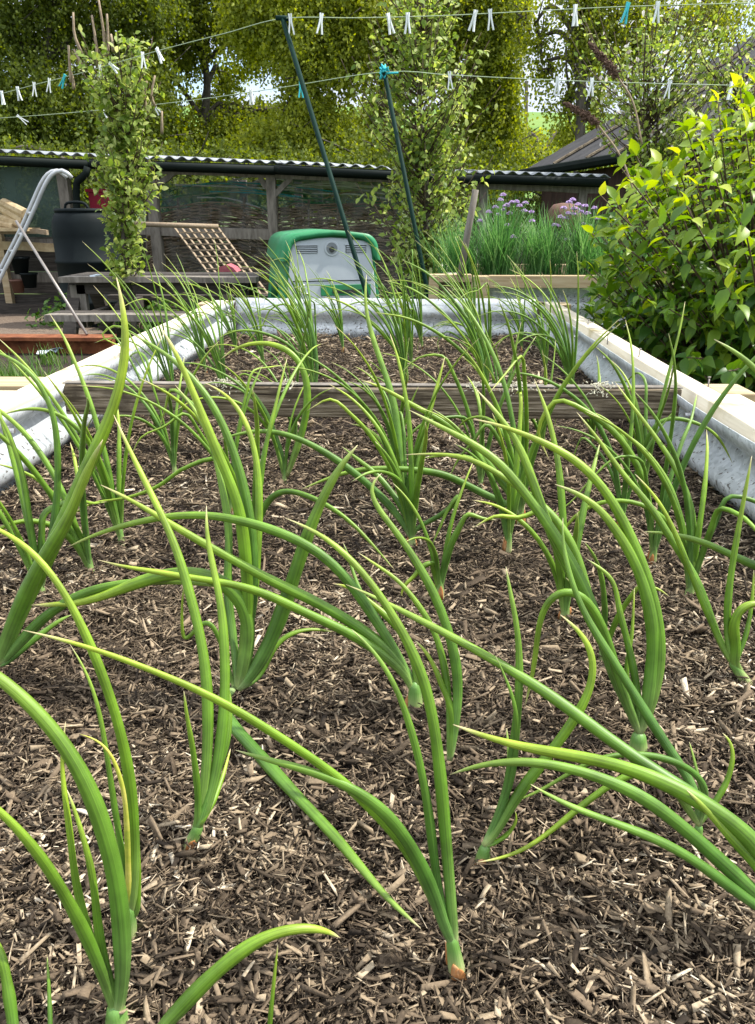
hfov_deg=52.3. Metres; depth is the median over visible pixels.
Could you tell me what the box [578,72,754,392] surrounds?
shrub
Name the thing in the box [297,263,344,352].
onion plant
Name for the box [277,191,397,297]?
wattle hurdle
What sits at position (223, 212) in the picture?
wattle hurdle
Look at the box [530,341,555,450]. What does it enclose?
onion plant
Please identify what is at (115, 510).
onion plant
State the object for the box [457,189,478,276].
wooden stake
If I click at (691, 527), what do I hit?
onion plant
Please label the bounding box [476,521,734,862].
onion plant
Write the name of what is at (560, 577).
onion plant
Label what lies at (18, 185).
mesh window
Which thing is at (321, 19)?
clothes peg
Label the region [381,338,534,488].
onion plant
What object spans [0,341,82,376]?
grass
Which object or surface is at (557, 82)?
clothes peg
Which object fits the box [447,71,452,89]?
clothes peg
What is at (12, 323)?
path
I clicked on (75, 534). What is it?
onion plant
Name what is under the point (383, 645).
onion plant
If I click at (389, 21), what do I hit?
clothes peg
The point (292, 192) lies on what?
netting heap
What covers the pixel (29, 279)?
plant pot
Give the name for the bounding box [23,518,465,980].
onion plant
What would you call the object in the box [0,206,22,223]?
log
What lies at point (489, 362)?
onion plant
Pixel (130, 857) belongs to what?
onion plant
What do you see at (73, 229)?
water butt
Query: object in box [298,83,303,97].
clothes peg
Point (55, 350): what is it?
plastic scrap
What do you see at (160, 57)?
clothes peg
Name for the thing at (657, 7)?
clothes peg
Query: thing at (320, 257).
chicken coop
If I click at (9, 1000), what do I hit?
onion plant
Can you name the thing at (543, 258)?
chive clump
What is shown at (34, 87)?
clothes peg
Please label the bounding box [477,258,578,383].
onion plant
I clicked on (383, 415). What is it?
onion plant
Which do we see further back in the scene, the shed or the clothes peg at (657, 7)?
the shed
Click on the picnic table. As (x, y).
(81, 287)
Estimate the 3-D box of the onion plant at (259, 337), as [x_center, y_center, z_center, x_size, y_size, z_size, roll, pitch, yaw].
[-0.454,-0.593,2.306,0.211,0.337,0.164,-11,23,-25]
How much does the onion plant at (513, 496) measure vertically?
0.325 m
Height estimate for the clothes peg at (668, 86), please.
0.105 m
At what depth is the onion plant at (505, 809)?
0.54 m
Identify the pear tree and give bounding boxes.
[67,0,167,336]
[341,0,500,292]
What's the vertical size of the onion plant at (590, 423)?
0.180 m
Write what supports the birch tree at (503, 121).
on the ground at (257, 223)
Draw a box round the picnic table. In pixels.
[44,272,268,343]
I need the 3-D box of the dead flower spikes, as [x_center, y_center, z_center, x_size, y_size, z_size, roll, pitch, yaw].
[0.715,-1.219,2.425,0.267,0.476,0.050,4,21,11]
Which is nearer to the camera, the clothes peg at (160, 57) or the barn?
the clothes peg at (160, 57)
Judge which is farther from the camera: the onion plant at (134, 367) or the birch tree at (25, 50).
the birch tree at (25, 50)
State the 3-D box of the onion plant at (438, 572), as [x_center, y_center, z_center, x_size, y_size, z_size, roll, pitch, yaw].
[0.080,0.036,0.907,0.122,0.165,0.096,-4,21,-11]
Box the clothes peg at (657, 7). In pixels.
[652,1,660,22]
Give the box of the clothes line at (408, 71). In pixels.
[4,71,753,117]
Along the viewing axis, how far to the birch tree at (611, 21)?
12.18 m
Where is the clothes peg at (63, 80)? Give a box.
[58,74,66,88]
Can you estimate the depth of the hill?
152.50 m
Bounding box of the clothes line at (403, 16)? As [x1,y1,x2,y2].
[2,2,754,93]
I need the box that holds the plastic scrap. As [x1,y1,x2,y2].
[36,348,58,353]
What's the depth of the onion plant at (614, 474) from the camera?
1.12 m
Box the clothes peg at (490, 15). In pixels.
[487,9,493,30]
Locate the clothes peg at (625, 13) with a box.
[620,1,630,24]
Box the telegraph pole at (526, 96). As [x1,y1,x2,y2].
[524,81,527,129]
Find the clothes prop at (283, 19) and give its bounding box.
[275,15,369,297]
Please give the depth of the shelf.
7.41 m
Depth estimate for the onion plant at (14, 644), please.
0.72 m
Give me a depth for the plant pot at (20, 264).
7.68 m
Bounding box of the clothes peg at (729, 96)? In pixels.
[726,81,732,99]
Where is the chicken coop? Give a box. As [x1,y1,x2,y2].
[266,228,380,298]
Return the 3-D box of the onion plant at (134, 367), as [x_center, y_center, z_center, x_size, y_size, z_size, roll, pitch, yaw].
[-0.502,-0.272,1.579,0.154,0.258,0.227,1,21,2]
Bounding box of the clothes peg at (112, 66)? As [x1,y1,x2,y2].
[108,61,118,73]
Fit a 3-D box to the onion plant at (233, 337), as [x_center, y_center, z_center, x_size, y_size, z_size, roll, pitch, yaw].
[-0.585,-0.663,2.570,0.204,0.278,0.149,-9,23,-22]
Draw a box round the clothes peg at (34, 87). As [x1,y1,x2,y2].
[32,82,36,96]
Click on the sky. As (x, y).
(252, 86)
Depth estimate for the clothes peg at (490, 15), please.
3.86 m
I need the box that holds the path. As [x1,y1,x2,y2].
[0,314,156,337]
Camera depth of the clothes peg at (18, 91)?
5.65 m
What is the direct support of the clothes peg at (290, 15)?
attached to the clothes line at (403, 16)
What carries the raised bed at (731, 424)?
on the ground at (257, 223)
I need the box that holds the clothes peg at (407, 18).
[404,12,410,33]
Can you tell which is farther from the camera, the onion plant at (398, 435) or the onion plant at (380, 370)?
the onion plant at (380, 370)
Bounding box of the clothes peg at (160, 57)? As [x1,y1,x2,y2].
[155,47,164,63]
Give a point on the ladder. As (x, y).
(48, 176)
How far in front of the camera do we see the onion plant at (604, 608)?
0.77 m
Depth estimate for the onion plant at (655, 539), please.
0.98 m
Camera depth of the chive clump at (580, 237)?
4.12 m
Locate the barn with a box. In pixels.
[518,36,754,274]
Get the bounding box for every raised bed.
[0,298,754,521]
[428,264,744,328]
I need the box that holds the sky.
[3,0,754,113]
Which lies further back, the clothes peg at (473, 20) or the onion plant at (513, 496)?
the clothes peg at (473, 20)
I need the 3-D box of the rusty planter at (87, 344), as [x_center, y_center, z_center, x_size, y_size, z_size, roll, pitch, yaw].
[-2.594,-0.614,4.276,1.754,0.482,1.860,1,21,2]
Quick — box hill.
[7,107,727,207]
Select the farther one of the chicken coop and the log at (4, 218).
the log at (4, 218)
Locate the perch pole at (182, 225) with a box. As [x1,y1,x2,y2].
[134,221,218,228]
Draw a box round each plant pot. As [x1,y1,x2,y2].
[9,279,23,292]
[11,256,29,273]
[19,272,37,287]
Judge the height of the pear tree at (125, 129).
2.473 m
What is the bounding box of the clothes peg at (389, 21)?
[386,12,394,34]
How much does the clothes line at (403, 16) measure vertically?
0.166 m
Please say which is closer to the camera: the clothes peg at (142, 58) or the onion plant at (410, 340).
the onion plant at (410, 340)
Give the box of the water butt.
[51,201,120,327]
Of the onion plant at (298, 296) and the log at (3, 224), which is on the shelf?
the log at (3, 224)
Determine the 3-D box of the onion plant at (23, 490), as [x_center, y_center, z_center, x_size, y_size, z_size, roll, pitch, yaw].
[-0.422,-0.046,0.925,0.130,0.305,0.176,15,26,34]
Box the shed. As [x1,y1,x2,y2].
[0,149,610,313]
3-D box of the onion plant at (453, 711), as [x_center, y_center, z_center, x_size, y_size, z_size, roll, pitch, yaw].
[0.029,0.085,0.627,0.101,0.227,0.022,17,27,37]
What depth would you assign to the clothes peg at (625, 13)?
3.78 m
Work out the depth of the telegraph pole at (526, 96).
21.18 m
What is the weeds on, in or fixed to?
on the ground at (257, 223)
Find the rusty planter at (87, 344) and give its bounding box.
[0,334,116,353]
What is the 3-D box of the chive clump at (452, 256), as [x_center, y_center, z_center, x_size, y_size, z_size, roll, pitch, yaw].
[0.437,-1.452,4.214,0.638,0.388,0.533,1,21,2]
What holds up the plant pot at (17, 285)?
in the shed
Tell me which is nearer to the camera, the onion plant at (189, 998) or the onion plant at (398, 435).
the onion plant at (189, 998)
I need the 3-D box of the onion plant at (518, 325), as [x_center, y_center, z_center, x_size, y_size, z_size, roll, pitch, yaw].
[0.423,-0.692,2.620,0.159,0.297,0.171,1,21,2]
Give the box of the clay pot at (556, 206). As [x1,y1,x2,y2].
[546,203,580,231]
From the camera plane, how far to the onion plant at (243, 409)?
1.17 m
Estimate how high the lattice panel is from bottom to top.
0.581 m
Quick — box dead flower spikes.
[563,40,642,205]
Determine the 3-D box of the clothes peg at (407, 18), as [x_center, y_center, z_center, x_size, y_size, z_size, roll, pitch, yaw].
[0.152,-2.461,3.873,0.035,0.092,0.012,6,22,16]
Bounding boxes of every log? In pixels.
[0,198,26,217]
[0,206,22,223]
[0,214,18,227]
[0,221,17,227]
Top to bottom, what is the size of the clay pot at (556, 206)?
0.195 m
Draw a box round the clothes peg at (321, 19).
[316,13,323,34]
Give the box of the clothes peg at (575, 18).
[572,4,577,25]
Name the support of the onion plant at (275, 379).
on the wood chip mulch
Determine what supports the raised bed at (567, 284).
on the ground at (257, 223)
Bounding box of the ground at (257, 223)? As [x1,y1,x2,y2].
[0,206,535,324]
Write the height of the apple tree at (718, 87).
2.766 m
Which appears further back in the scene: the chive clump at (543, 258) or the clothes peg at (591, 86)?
the clothes peg at (591, 86)
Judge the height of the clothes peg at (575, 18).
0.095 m
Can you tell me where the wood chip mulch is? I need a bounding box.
[0,330,754,1023]
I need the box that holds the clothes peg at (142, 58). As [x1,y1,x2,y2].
[141,51,146,68]
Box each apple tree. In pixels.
[566,0,754,248]
[681,15,754,220]
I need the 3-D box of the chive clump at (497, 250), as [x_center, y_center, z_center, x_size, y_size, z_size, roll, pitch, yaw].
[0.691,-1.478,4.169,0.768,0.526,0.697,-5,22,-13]
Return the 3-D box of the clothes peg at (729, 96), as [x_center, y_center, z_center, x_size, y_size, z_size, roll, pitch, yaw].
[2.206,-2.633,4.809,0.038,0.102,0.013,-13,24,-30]
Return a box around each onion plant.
[0,277,212,666]
[0,314,161,545]
[0,353,103,592]
[0,398,94,580]
[0,529,140,941]
[0,671,131,1023]
[0,943,52,1023]
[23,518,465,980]
[33,328,420,928]
[66,485,422,713]
[74,286,218,472]
[77,344,393,568]
[83,235,173,380]
[87,315,161,441]
[114,416,231,856]
[133,258,207,372]
[133,365,281,512]
[144,240,225,381]
[158,923,339,1023]
[174,273,237,355]
[175,341,330,486]
[189,263,264,361]
[207,303,311,442]
[219,335,457,545]
[221,252,318,381]
[241,240,301,340]
[242,238,316,361]
[274,275,474,492]
[288,231,408,380]
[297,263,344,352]
[301,287,616,524]
[327,236,413,369]
[332,362,417,457]
[346,584,754,910]
[356,341,408,382]
[359,473,462,760]
[371,233,422,350]
[374,237,491,383]
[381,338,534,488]
[393,463,494,599]
[405,390,665,751]
[414,240,475,336]
[417,222,480,353]
[418,321,616,553]
[431,287,520,449]
[473,379,599,625]
[474,568,595,875]
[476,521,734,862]
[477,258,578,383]
[481,263,525,351]
[484,255,551,368]
[504,320,671,525]
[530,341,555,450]
[537,336,754,565]
[555,358,600,446]
[566,542,669,662]
[567,382,754,596]
[578,414,754,688]
[596,304,732,500]
[643,339,754,569]
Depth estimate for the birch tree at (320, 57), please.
12.47 m
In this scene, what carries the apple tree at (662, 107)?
on the ground at (257, 223)
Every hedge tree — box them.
[0,122,627,231]
[513,120,675,227]
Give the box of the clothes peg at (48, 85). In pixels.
[46,78,50,92]
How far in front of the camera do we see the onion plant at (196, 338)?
2.24 m
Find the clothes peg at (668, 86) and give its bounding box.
[663,80,671,98]
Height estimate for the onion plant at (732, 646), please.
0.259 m
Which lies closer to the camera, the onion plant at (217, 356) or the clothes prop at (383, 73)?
the onion plant at (217, 356)
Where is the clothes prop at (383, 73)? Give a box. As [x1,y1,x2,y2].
[379,64,428,297]
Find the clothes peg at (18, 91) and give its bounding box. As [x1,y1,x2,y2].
[16,86,22,100]
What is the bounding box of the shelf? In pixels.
[0,228,39,230]
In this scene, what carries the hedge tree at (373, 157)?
on the ground at (257, 223)
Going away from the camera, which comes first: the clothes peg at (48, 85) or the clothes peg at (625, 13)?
the clothes peg at (625, 13)
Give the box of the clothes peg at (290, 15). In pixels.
[288,13,294,34]
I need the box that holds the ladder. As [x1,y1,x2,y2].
[0,169,72,282]
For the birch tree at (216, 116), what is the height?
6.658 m
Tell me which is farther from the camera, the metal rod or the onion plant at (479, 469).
the metal rod
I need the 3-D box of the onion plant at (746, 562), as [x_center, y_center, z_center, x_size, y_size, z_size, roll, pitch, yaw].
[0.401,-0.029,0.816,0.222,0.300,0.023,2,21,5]
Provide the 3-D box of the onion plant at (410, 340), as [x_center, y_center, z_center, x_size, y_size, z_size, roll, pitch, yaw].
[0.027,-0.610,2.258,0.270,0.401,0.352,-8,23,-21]
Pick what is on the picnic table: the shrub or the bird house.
the bird house
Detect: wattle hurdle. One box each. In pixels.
[146,197,269,310]
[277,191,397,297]
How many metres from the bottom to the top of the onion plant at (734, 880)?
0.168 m
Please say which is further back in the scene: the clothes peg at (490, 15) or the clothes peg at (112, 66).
the clothes peg at (112, 66)
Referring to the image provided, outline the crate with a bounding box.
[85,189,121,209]
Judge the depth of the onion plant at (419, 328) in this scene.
2.66 m
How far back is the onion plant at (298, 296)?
2.26 m
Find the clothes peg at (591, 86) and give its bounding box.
[587,78,593,95]
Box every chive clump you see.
[407,212,500,274]
[442,188,575,274]
[505,201,588,274]
[540,197,629,274]
[604,224,651,269]
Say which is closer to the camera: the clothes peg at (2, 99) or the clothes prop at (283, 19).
the clothes prop at (283, 19)
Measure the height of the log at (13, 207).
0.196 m
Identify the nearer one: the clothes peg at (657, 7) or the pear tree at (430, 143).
the clothes peg at (657, 7)
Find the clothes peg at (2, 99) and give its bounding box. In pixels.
[0,91,5,104]
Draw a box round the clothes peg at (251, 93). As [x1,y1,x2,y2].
[249,89,253,104]
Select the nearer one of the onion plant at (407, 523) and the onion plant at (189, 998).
the onion plant at (189, 998)
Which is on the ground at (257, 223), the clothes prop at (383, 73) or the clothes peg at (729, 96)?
the clothes prop at (383, 73)
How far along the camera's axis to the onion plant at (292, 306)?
2.63 m
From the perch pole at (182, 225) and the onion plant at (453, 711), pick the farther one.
the perch pole at (182, 225)
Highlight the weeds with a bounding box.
[24,292,232,337]
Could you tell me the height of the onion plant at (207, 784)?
0.301 m
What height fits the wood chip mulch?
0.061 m
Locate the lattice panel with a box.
[174,228,267,293]
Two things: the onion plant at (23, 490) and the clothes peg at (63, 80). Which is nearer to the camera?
the onion plant at (23, 490)
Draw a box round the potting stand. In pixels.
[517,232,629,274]
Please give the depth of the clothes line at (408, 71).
4.91 m
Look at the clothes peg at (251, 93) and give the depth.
5.65 m
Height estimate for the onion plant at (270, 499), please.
0.270 m
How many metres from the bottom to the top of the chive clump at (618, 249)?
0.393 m
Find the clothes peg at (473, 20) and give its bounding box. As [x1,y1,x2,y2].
[468,9,477,31]
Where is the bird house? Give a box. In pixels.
[217,263,240,299]
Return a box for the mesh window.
[0,167,60,236]
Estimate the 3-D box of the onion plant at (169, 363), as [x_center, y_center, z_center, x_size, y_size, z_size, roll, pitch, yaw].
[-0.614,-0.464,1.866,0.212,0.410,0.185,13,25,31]
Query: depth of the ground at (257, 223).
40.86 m
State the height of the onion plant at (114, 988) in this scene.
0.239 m
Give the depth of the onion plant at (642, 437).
1.22 m
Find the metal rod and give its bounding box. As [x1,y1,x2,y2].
[15,220,87,334]
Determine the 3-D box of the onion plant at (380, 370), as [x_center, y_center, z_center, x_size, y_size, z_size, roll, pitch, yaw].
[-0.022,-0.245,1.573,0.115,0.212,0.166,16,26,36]
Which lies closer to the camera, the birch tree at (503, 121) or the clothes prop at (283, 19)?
the clothes prop at (283, 19)
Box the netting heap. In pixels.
[160,177,402,218]
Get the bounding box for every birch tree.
[0,0,205,198]
[137,0,371,221]
[201,0,417,225]
[351,0,549,226]
[495,0,754,172]
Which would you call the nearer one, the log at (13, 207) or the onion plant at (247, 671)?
the onion plant at (247, 671)
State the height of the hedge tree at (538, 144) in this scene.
3.398 m
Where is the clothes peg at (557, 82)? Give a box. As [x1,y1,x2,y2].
[553,76,559,94]

